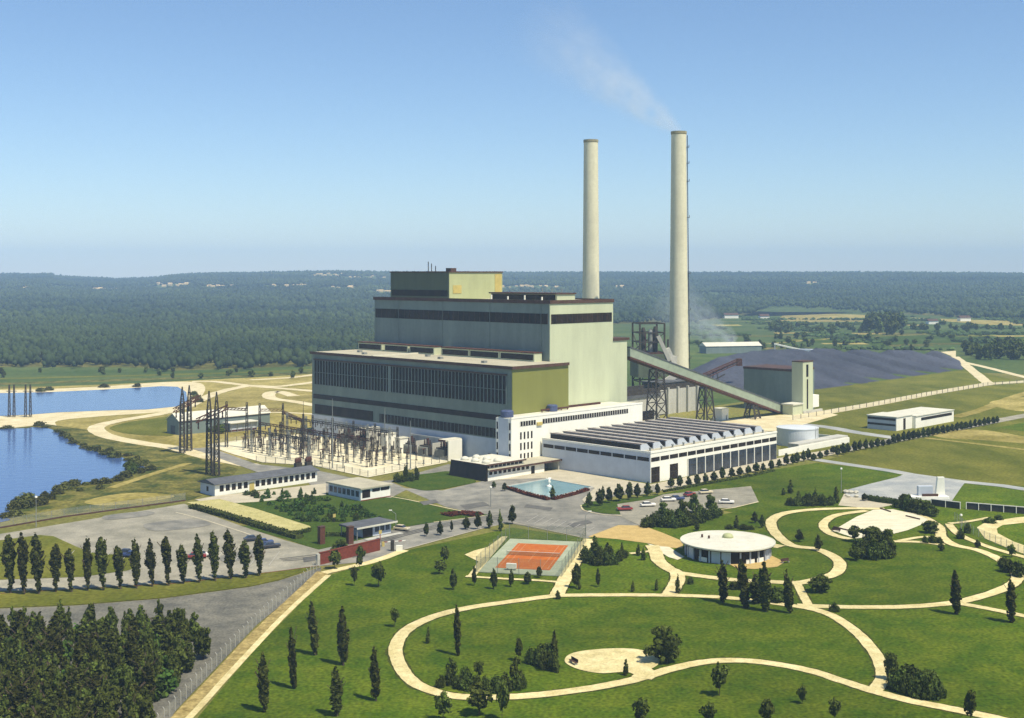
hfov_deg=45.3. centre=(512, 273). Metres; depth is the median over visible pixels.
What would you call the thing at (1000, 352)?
field tree
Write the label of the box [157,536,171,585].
poplar tree
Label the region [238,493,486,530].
nursery lawn
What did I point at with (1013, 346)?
field tree
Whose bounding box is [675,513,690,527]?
bush
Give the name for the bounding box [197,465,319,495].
canteen building
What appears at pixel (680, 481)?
street tree
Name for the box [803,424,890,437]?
lab road
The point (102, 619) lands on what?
broad tree
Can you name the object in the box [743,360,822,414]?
transfer house
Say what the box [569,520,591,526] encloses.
asphalt patch
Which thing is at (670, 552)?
white landing
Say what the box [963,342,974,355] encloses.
field tree
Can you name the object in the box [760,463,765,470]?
street tree
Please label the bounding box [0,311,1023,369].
forest floor
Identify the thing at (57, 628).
poplar tree
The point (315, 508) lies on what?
young bush
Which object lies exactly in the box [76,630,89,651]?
poplar tree
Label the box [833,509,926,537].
boules ground
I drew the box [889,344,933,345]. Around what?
field strip
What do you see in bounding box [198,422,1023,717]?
park lawn
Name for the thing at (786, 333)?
field strip
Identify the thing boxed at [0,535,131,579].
car park lawn
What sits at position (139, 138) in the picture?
sky
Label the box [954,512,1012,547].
lamp posts
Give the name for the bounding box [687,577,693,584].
bush
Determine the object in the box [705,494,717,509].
broad tree
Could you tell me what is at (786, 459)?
street tree
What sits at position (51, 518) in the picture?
chain link fence
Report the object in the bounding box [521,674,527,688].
bush
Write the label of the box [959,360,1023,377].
field road
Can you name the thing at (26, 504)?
shore bush
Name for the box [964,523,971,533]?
bush
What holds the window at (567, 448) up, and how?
in the workshop hall
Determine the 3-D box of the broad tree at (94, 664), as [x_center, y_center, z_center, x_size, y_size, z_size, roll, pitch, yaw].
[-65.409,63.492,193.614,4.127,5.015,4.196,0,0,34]
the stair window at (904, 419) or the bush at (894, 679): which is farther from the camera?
the stair window at (904, 419)
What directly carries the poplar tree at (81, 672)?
on the gravel yard at (225, 616)
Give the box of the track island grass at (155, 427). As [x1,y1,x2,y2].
[110,416,173,435]
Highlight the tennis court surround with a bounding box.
[479,539,579,575]
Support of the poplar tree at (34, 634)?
on the gravel yard at (225, 616)
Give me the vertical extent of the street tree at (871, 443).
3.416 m
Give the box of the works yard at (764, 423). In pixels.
[709,413,836,430]
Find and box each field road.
[950,356,994,384]
[954,392,1023,416]
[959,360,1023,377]
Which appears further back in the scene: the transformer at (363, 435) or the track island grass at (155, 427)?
the track island grass at (155, 427)
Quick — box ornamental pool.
[507,478,592,497]
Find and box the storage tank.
[776,424,818,445]
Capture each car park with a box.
[0,504,318,590]
[614,486,757,525]
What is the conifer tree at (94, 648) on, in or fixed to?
on the gravel yard at (225, 616)
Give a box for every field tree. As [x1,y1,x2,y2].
[247,370,254,376]
[290,370,295,377]
[760,342,766,348]
[784,336,791,342]
[860,317,876,332]
[866,313,880,322]
[873,319,883,332]
[877,313,887,326]
[883,310,891,320]
[883,340,891,344]
[885,316,899,334]
[892,335,898,341]
[896,311,908,327]
[903,338,909,344]
[921,324,928,329]
[934,323,940,329]
[959,324,967,329]
[960,339,967,351]
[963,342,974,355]
[967,322,973,328]
[974,343,981,358]
[980,343,995,359]
[989,339,997,346]
[994,346,1007,358]
[996,339,1005,349]
[997,323,1003,329]
[1003,340,1010,350]
[1005,349,1014,359]
[1009,344,1019,349]
[1013,348,1022,359]
[1014,342,1023,350]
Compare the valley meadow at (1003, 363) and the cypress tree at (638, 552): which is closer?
the cypress tree at (638, 552)
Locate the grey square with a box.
[846,473,963,500]
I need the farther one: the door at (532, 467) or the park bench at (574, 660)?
the door at (532, 467)
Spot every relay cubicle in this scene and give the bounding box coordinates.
[381,432,395,451]
[394,436,408,453]
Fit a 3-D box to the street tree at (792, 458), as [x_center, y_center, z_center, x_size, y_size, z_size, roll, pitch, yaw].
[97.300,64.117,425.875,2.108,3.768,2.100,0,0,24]
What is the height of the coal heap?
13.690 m
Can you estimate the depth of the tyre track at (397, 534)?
313.89 m
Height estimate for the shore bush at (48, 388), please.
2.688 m
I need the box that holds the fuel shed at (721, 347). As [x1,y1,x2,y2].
[699,342,761,353]
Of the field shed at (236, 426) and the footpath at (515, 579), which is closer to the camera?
the footpath at (515, 579)
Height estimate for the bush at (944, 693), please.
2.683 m
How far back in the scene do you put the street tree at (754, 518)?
325.10 m
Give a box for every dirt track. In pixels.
[87,382,311,465]
[192,381,311,391]
[249,374,311,379]
[262,391,311,405]
[271,412,311,413]
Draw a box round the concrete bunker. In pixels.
[641,378,698,413]
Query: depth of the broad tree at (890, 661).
199.21 m
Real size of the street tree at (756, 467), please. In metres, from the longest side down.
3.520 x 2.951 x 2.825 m
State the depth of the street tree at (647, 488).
364.13 m
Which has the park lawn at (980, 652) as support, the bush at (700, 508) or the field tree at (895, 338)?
the bush at (700, 508)
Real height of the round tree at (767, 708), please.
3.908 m
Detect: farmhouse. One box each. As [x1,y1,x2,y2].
[723,313,738,317]
[758,314,769,317]
[925,319,938,323]
[957,315,970,320]
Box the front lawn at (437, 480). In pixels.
[396,471,475,489]
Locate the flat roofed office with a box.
[326,477,392,500]
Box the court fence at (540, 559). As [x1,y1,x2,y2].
[476,524,580,572]
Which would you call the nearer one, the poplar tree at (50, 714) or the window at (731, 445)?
the poplar tree at (50, 714)
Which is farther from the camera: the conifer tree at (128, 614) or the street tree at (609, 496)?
the street tree at (609, 496)
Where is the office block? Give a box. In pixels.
[488,402,642,458]
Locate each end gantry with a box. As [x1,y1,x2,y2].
[225,401,248,447]
[258,403,284,435]
[282,405,304,449]
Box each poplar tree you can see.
[0,534,17,592]
[0,686,11,710]
[5,675,29,717]
[7,674,22,688]
[10,609,26,634]
[10,619,33,653]
[14,654,30,669]
[17,532,29,593]
[20,708,32,717]
[21,666,39,691]
[25,684,41,702]
[27,532,45,593]
[28,637,44,666]
[29,632,36,648]
[31,704,46,717]
[32,611,45,635]
[36,634,52,663]
[40,688,59,716]
[41,662,54,691]
[42,625,61,665]
[45,614,66,639]
[46,543,61,591]
[47,710,53,717]
[56,635,65,664]
[61,548,75,591]
[65,670,82,703]
[67,638,88,666]
[72,709,89,717]
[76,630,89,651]
[76,664,88,689]
[77,696,96,717]
[80,536,93,590]
[84,627,98,655]
[86,672,103,695]
[94,536,109,589]
[94,626,107,659]
[101,621,109,637]
[104,629,117,668]
[112,545,126,588]
[123,627,138,665]
[126,614,139,640]
[128,539,140,588]
[131,655,142,676]
[132,681,145,692]
[139,656,154,694]
[140,655,157,698]
[144,538,156,586]
[144,615,164,636]
[144,686,155,705]
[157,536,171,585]
[175,544,188,583]
[175,621,188,641]
[184,642,195,671]
[191,533,203,582]
[207,530,219,580]
[221,528,237,578]
[237,540,251,577]
[252,534,265,575]
[255,652,270,711]
[286,626,296,688]
[305,601,319,654]
[327,666,345,716]
[336,606,349,665]
[368,646,380,700]
[452,604,461,655]
[715,559,729,602]
[734,559,750,607]
[748,573,760,603]
[754,561,772,611]
[781,569,794,612]
[949,569,961,614]
[963,689,976,717]
[1004,578,1017,622]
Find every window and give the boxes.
[362,489,369,497]
[363,527,372,537]
[488,461,522,467]
[543,444,553,447]
[554,445,564,449]
[566,447,575,451]
[577,448,587,452]
[589,450,599,454]
[600,451,611,455]
[612,453,623,457]
[625,455,635,459]
[637,456,648,461]
[651,456,659,461]
[661,455,668,459]
[670,453,677,458]
[679,452,686,456]
[688,450,695,455]
[697,449,704,453]
[705,448,712,452]
[722,445,729,449]
[730,443,737,447]
[738,442,745,446]
[746,441,753,445]
[903,418,905,429]
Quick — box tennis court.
[495,543,567,569]
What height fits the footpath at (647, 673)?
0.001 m
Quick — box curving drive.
[977,517,1023,553]
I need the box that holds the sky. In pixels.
[0,0,1023,277]
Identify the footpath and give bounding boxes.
[321,550,407,573]
[388,595,1005,717]
[465,575,558,582]
[550,539,592,595]
[553,593,887,693]
[631,667,655,678]
[645,545,684,595]
[683,507,884,583]
[794,584,812,605]
[797,512,1023,608]
[819,510,867,538]
[893,540,944,544]
[899,536,937,540]
[945,524,1023,557]
[948,517,987,523]
[960,602,1023,616]
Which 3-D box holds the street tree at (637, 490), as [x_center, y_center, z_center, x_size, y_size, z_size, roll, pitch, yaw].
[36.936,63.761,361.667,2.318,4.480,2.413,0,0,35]
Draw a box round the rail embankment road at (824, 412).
[767,380,1023,421]
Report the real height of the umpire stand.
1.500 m
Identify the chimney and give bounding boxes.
[582,139,598,298]
[669,131,690,368]
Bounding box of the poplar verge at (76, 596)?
[0,566,317,606]
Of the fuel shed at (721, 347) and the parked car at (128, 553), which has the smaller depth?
the parked car at (128, 553)
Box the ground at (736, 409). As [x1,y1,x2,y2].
[0,323,1023,717]
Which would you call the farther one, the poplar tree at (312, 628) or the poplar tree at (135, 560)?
the poplar tree at (135, 560)
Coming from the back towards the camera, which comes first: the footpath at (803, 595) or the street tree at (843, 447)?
the street tree at (843, 447)
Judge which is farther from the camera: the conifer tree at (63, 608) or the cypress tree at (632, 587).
the cypress tree at (632, 587)
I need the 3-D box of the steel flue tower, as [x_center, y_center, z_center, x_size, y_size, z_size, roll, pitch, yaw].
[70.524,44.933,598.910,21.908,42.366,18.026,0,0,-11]
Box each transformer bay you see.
[338,423,379,447]
[409,434,461,460]
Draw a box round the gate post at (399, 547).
[391,540,402,550]
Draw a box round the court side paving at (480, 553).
[465,536,507,576]
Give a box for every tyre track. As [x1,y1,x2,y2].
[281,517,494,559]
[283,518,498,560]
[286,515,496,557]
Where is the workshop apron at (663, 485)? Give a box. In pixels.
[651,450,840,489]
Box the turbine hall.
[310,341,569,456]
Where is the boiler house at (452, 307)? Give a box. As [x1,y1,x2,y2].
[373,262,629,404]
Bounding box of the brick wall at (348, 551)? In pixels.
[316,538,379,565]
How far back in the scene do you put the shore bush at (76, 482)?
381.84 m
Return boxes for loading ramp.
[774,343,812,350]
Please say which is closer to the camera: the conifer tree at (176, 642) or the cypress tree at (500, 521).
the conifer tree at (176, 642)
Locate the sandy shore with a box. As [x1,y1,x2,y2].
[0,382,204,427]
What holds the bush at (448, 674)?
on the park lawn at (980, 652)
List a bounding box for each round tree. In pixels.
[328,550,341,568]
[350,566,357,585]
[355,545,365,569]
[370,561,385,586]
[390,607,399,626]
[434,560,446,570]
[434,691,452,717]
[440,546,449,563]
[446,657,457,676]
[466,681,493,714]
[473,660,483,677]
[496,679,509,711]
[515,638,522,655]
[632,697,649,717]
[698,701,716,717]
[710,662,729,695]
[759,698,774,717]
[796,684,806,700]
[828,696,840,716]
[847,525,860,537]
[1007,544,1015,554]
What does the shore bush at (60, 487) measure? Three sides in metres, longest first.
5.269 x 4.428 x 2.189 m
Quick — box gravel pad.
[565,648,659,673]
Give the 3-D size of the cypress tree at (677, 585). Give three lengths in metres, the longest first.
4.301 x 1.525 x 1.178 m
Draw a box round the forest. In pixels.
[0,270,1023,370]
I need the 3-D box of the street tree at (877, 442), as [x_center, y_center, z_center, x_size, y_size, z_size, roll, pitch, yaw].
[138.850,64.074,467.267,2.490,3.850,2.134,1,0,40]
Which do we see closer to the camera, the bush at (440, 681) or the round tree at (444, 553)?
the bush at (440, 681)
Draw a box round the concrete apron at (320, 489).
[195,483,325,502]
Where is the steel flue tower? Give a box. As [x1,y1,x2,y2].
[630,322,676,385]
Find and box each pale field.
[780,314,864,321]
[919,318,1022,325]
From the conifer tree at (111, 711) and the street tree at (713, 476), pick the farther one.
the street tree at (713, 476)
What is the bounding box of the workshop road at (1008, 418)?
[624,414,1023,494]
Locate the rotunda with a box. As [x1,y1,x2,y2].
[680,530,775,564]
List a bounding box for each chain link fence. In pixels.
[0,498,184,527]
[157,557,319,717]
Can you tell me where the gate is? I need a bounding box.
[325,531,345,536]
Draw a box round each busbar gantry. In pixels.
[249,426,310,459]
[258,419,372,466]
[285,414,390,460]
[311,415,398,454]
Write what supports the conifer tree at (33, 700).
on the gravel yard at (225, 616)
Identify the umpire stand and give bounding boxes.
[506,563,516,569]
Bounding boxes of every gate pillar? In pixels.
[317,525,325,544]
[345,525,353,544]
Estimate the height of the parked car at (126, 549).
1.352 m
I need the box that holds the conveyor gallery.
[627,346,782,421]
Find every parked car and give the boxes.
[121,548,130,551]
[122,550,130,556]
[187,552,206,558]
[220,550,254,560]
[243,534,256,541]
[262,538,273,542]
[263,541,280,548]
[393,524,410,530]
[616,505,632,510]
[640,501,655,506]
[660,496,676,501]
[671,495,684,498]
[683,491,694,496]
[698,489,712,493]
[719,498,734,503]
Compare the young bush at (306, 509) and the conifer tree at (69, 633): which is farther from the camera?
the young bush at (306, 509)
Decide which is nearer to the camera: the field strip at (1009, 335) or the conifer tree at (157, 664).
the conifer tree at (157, 664)
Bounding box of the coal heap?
[692,348,962,389]
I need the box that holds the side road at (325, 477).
[193,447,449,497]
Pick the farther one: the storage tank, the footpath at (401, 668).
the storage tank
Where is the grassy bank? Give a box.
[8,424,237,520]
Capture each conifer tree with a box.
[0,614,10,641]
[0,640,16,669]
[0,668,6,695]
[0,694,9,717]
[1,661,20,693]
[7,606,16,636]
[12,630,24,653]
[14,641,29,663]
[14,702,25,717]
[16,659,24,683]
[22,607,29,623]
[25,703,32,717]
[26,610,36,626]
[28,688,45,717]
[29,651,40,685]
[37,650,51,689]
[41,671,52,704]
[47,606,64,637]
[51,652,59,675]
[52,669,66,697]
[55,682,68,710]
[55,706,65,717]
[57,599,64,636]
[59,655,70,670]
[63,661,70,691]
[64,606,75,645]
[65,662,81,708]
[66,704,77,714]
[67,685,82,713]
[69,702,78,717]
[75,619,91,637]
[77,607,94,635]
[79,602,95,629]
[81,653,93,692]
[88,638,102,663]
[91,620,102,633]
[95,675,108,696]
[95,690,104,716]
[96,709,103,717]
[97,650,111,683]
[103,694,118,717]
[105,606,118,632]
[108,640,122,671]
[108,704,114,717]
[115,625,119,641]
[120,608,132,629]
[120,682,135,717]
[121,611,129,634]
[122,703,136,717]
[123,675,135,694]
[123,691,138,717]
[126,672,139,686]
[126,709,136,717]
[129,645,135,666]
[131,644,144,665]
[134,660,144,682]
[135,604,145,635]
[136,629,145,647]
[138,653,155,674]
[139,690,156,717]
[141,634,151,660]
[142,610,147,629]
[144,618,155,638]
[146,629,153,658]
[151,599,165,624]
[151,639,164,669]
[152,644,163,674]
[159,623,172,651]
[162,609,175,635]
[162,623,174,657]
[164,650,181,683]
[167,632,187,674]
[171,619,190,642]
[181,610,189,631]
[185,630,192,647]
[187,611,200,640]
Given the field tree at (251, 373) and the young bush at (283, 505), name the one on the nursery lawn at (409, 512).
the young bush at (283, 505)
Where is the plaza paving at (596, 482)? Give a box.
[503,469,652,502]
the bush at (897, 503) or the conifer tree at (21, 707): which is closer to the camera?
the conifer tree at (21, 707)
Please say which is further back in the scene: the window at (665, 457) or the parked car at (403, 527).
the window at (665, 457)
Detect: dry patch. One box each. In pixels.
[85,493,173,504]
[933,430,1023,442]
[990,397,1023,410]
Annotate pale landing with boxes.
[839,494,891,507]
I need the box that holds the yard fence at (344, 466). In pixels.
[265,456,439,471]
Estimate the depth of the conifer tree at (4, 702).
172.32 m
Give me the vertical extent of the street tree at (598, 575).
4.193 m
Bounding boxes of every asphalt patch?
[102,511,154,519]
[143,519,210,530]
[303,556,315,561]
[420,499,437,504]
[460,502,488,508]
[524,504,552,509]
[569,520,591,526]
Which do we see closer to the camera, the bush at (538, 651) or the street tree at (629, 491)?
the bush at (538, 651)
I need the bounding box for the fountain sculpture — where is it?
[546,477,551,486]
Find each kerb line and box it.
[12,566,312,592]
[175,512,250,534]
[391,496,483,521]
[403,522,583,549]
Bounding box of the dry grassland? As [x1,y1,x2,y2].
[0,374,311,463]
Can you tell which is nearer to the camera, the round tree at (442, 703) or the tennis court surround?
the round tree at (442, 703)
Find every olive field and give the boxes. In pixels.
[780,370,1023,454]
[817,428,1023,485]
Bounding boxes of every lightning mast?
[302,404,304,459]
[331,399,333,468]
[409,421,411,469]
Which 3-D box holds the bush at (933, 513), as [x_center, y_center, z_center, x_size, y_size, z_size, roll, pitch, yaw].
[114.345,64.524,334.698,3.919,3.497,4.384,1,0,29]
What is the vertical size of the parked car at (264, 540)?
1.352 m
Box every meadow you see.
[0,366,310,385]
[613,317,1023,407]
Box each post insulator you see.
[352,443,354,461]
[359,446,361,463]
[382,446,384,464]
[390,445,393,463]
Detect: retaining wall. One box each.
[931,499,960,508]
[966,502,1023,513]
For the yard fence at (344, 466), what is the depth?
424.89 m
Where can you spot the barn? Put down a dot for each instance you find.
(173, 422)
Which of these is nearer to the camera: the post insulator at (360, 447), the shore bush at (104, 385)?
the post insulator at (360, 447)
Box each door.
[171,425,174,433]
[249,482,253,490]
[531,466,534,473]
[651,466,659,482]
[670,463,677,478]
[688,458,695,475]
[697,456,704,473]
[706,455,712,472]
[714,453,721,470]
[723,452,729,468]
[731,450,737,467]
[739,449,745,465]
[747,448,753,463]
[755,446,760,461]
[763,445,768,460]
[770,443,776,459]
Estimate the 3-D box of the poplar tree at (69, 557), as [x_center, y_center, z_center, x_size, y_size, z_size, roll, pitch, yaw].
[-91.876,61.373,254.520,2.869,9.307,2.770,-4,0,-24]
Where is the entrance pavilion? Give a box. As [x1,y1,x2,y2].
[449,454,561,481]
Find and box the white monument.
[911,477,948,499]
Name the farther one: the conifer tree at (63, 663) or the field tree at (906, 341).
the field tree at (906, 341)
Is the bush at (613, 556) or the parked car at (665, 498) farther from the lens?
the parked car at (665, 498)
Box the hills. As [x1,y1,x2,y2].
[14,273,1023,316]
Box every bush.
[0,512,16,518]
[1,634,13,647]
[2,425,13,428]
[5,501,20,510]
[7,509,25,517]
[10,496,29,502]
[18,500,34,508]
[20,492,36,499]
[31,496,51,505]
[33,421,45,425]
[35,387,46,391]
[40,491,48,495]
[45,386,53,390]
[46,492,56,499]
[50,489,64,493]
[51,484,65,490]
[58,431,66,435]
[60,481,72,486]
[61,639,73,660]
[63,433,71,438]
[65,485,76,489]
[67,440,81,443]
[69,479,81,485]
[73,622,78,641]
[84,445,95,450]
[89,478,98,484]
[93,445,100,451]
[95,484,104,489]
[96,477,113,484]
[97,383,110,387]
[98,449,111,454]
[107,450,116,457]
[111,475,125,481]
[114,451,121,457]
[118,470,133,477]
[123,459,135,469]
[127,464,139,472]
[128,457,138,462]
[134,467,145,473]
[136,461,146,465]
[138,674,170,701]
[143,464,157,470]
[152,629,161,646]
[159,668,178,692]
[162,655,167,667]
[242,490,250,494]
[250,489,259,496]
[275,496,283,501]
[280,501,287,507]
[296,505,303,511]
[296,512,303,518]
[303,504,309,511]
[304,494,311,500]
[305,515,312,521]
[311,506,319,511]
[318,507,324,514]
[325,513,333,519]
[343,503,351,509]
[364,510,370,516]
[393,472,399,481]
[397,474,405,482]
[403,464,407,480]
[406,472,414,481]
[414,466,419,479]
[435,675,446,688]
[443,667,455,686]
[454,674,462,689]
[458,674,473,691]
[460,666,473,678]
[471,673,480,684]
[482,675,492,693]
[490,674,501,693]
[500,671,512,691]
[511,672,523,690]
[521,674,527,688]
[523,646,534,664]
[532,647,543,667]
[538,650,550,670]
[544,643,558,657]
[547,651,559,672]
[578,545,590,559]
[581,550,593,563]
[589,551,603,565]
[595,546,603,553]
[599,551,612,565]
[604,545,613,553]
[608,552,620,564]
[616,549,624,561]
[622,549,628,558]
[640,515,655,527]
[650,511,658,525]
[655,513,672,527]
[668,514,681,528]
[673,508,683,515]
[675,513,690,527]
[684,511,698,525]
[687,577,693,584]
[693,510,706,522]
[696,504,706,512]
[702,508,713,520]
[709,506,720,518]
[724,524,733,529]
[728,580,738,589]
[737,524,750,529]
[769,586,784,603]
[784,497,794,505]
[793,495,802,505]
[801,493,811,506]
[810,494,818,506]
[817,493,828,505]
[826,495,835,505]
[828,602,839,612]
[851,538,865,547]
[859,540,871,558]
[861,533,876,542]
[865,538,883,560]
[878,540,892,558]
[883,536,896,557]
[886,668,896,686]
[887,668,905,692]
[890,499,902,508]
[900,672,912,695]
[902,494,914,509]
[903,497,924,512]
[906,664,920,674]
[906,671,923,699]
[916,501,935,515]
[920,672,933,700]
[921,535,928,543]
[925,505,939,516]
[928,535,936,543]
[928,674,943,700]
[935,537,943,542]
[938,682,946,698]
[956,528,964,538]
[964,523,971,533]
[981,517,996,523]
[994,514,1003,519]
[997,557,1012,572]
[1010,561,1023,577]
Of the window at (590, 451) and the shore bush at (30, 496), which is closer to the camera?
the shore bush at (30, 496)
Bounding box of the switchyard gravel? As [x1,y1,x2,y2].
[208,433,447,476]
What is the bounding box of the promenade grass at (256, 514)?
[187,499,309,530]
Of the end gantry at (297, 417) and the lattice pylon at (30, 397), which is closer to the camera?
the end gantry at (297, 417)
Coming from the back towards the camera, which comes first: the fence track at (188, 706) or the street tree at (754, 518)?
the street tree at (754, 518)
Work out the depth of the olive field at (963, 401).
645.78 m
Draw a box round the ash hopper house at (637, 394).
[627,385,660,421]
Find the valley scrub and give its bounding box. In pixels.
[688,315,1023,350]
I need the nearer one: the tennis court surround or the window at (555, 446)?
the tennis court surround
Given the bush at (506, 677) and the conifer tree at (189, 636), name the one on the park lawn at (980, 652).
the bush at (506, 677)
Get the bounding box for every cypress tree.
[425,626,429,642]
[497,509,503,530]
[549,485,555,498]
[550,629,557,655]
[555,590,560,598]
[590,535,598,555]
[623,659,628,675]
[630,581,634,591]
[636,544,640,555]
[641,546,646,559]
[655,579,658,590]
[675,574,680,593]
[734,515,738,527]
[787,479,793,492]
[833,486,839,502]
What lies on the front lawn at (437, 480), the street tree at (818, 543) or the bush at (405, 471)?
the bush at (405, 471)
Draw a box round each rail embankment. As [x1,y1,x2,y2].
[0,371,311,384]
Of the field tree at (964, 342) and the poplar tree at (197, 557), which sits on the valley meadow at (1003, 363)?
the field tree at (964, 342)
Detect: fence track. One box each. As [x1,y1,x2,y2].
[171,571,328,717]
[185,575,330,717]
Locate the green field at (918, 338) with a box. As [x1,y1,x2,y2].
[779,334,1023,344]
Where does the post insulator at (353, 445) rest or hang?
on the switchyard gravel
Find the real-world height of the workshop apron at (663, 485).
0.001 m
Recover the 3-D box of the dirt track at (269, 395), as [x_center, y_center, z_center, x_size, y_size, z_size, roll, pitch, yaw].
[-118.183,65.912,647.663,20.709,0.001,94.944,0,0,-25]
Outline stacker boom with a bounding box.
[703,358,741,379]
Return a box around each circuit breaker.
[294,457,301,466]
[304,456,312,465]
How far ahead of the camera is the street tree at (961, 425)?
517.51 m
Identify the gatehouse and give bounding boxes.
[339,517,402,540]
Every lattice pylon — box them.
[8,385,15,416]
[24,385,31,416]
[173,385,200,453]
[196,391,227,475]
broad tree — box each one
[6,707,13,717]
[24,624,34,637]
[27,635,42,654]
[79,688,96,713]
[87,661,111,684]
[91,617,108,631]
[94,682,123,713]
[107,665,133,689]
[117,631,128,647]
[119,646,128,666]
[133,691,151,714]
[170,637,186,654]
[172,608,188,621]
[193,627,210,658]
[212,424,224,432]
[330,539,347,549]
[509,656,523,677]
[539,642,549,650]
[643,624,681,662]
[655,502,671,516]
[678,499,689,512]
[687,493,700,512]
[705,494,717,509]
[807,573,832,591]
[848,546,863,559]
[859,526,882,543]
[879,528,893,541]
[883,652,898,676]
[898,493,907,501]
[900,663,912,672]
[915,669,938,677]
[921,520,938,532]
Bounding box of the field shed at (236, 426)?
[222,419,257,431]
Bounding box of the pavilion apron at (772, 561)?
[730,555,783,568]
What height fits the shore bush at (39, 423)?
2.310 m
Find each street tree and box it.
[423,522,428,534]
[436,521,443,533]
[449,568,456,587]
[461,516,470,528]
[471,565,476,585]
[474,511,481,526]
[486,510,492,527]
[489,568,497,588]
[501,482,507,489]
[507,505,516,523]
[509,569,513,585]
[523,571,531,582]
[536,566,542,575]
[570,562,580,587]
[584,492,592,506]
[595,488,603,505]
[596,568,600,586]
[605,487,612,500]
[613,483,624,500]
[625,481,632,497]
[633,483,640,497]
[643,481,652,494]
[655,483,659,492]
[667,477,674,486]
[676,475,683,485]
[685,476,692,484]
[694,474,700,483]
[694,521,699,529]
[703,473,708,481]
[710,471,718,480]
[719,467,725,478]
[728,467,735,476]
[736,466,743,474]
[745,465,751,472]
[750,511,757,522]
[752,462,759,472]
[758,515,765,526]
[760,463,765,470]
[768,460,774,469]
[776,459,781,466]
[783,453,789,465]
[790,454,795,462]
[794,452,800,461]
[794,529,804,541]
[800,450,805,460]
[806,448,811,459]
[810,453,816,459]
[814,534,822,550]
[816,451,823,457]
[834,445,840,454]
[840,443,846,452]
[846,443,851,451]
[851,441,857,451]
[857,439,862,449]
[861,493,867,500]
[862,438,868,449]
[869,440,874,447]
[874,438,880,446]
[890,434,896,443]
[896,433,900,442]
[901,431,906,440]
[906,430,911,439]
[910,430,916,439]
[921,427,926,437]
[926,427,930,436]
[930,426,935,434]
[935,425,940,433]
[937,543,944,550]
[940,425,945,432]
[954,422,959,430]
[959,421,963,429]
[963,421,968,428]
[974,540,980,546]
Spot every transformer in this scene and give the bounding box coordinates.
[340,428,352,443]
[355,430,365,446]
[403,436,415,454]
[418,438,431,456]
[434,442,447,459]
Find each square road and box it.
[814,459,908,474]
[959,480,1023,489]
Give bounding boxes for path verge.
[464,576,555,582]
[547,539,596,594]
[645,546,686,593]
[689,507,879,584]
[792,584,813,603]
[798,511,1023,609]
[817,510,868,539]
[896,540,942,545]
[944,524,1023,558]
[949,517,993,523]
[961,603,1023,617]
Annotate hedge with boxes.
[188,503,303,538]
[293,527,311,532]
[507,486,549,499]
[551,487,589,499]
[662,469,774,491]
[867,494,895,503]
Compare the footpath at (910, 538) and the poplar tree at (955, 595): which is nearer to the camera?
the poplar tree at (955, 595)
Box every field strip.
[730,335,773,336]
[773,332,807,333]
[788,344,832,345]
[822,343,865,343]
[880,333,922,334]
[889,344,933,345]
[920,339,947,340]
[985,323,1018,324]
[991,335,1023,336]
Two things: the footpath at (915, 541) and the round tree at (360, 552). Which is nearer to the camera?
the round tree at (360, 552)
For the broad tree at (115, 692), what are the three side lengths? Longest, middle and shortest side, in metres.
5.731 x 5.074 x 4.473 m
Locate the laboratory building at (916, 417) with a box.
[866,407,954,430]
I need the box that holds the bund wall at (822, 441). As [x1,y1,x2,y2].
[778,434,848,455]
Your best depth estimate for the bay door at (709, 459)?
409.27 m
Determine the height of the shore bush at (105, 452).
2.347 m
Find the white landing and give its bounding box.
[649,544,683,559]
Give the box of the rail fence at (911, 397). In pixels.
[808,381,1009,416]
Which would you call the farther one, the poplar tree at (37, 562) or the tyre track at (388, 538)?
the tyre track at (388, 538)
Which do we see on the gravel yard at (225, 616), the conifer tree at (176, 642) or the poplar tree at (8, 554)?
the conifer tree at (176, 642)
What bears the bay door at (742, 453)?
in the workshop hall
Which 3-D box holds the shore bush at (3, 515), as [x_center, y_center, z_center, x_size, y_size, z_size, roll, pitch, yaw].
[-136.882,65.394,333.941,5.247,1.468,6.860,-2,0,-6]
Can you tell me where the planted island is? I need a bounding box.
[582,494,662,513]
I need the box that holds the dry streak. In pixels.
[927,438,1023,449]
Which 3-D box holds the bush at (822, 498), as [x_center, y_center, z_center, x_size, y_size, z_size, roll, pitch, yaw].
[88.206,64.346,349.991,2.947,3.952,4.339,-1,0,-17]
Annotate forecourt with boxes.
[319,478,639,565]
[588,525,682,547]
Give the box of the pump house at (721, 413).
[712,407,728,419]
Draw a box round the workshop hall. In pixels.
[542,417,776,482]
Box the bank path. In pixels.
[107,463,190,487]
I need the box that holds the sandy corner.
[942,351,955,357]
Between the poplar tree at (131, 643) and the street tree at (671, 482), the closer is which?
the poplar tree at (131, 643)
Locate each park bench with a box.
[569,656,577,664]
[781,558,789,562]
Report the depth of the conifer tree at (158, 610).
222.56 m
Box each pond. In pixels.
[0,386,186,415]
[0,427,143,521]
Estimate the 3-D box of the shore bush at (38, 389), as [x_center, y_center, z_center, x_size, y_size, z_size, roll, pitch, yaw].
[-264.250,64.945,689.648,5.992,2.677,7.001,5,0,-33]
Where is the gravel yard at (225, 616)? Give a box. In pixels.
[0,567,320,717]
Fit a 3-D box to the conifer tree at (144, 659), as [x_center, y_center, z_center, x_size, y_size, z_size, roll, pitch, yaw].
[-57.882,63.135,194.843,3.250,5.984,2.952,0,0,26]
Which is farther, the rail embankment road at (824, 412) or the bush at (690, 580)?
the rail embankment road at (824, 412)
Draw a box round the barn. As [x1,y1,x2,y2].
[166,405,270,434]
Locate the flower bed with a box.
[440,510,483,516]

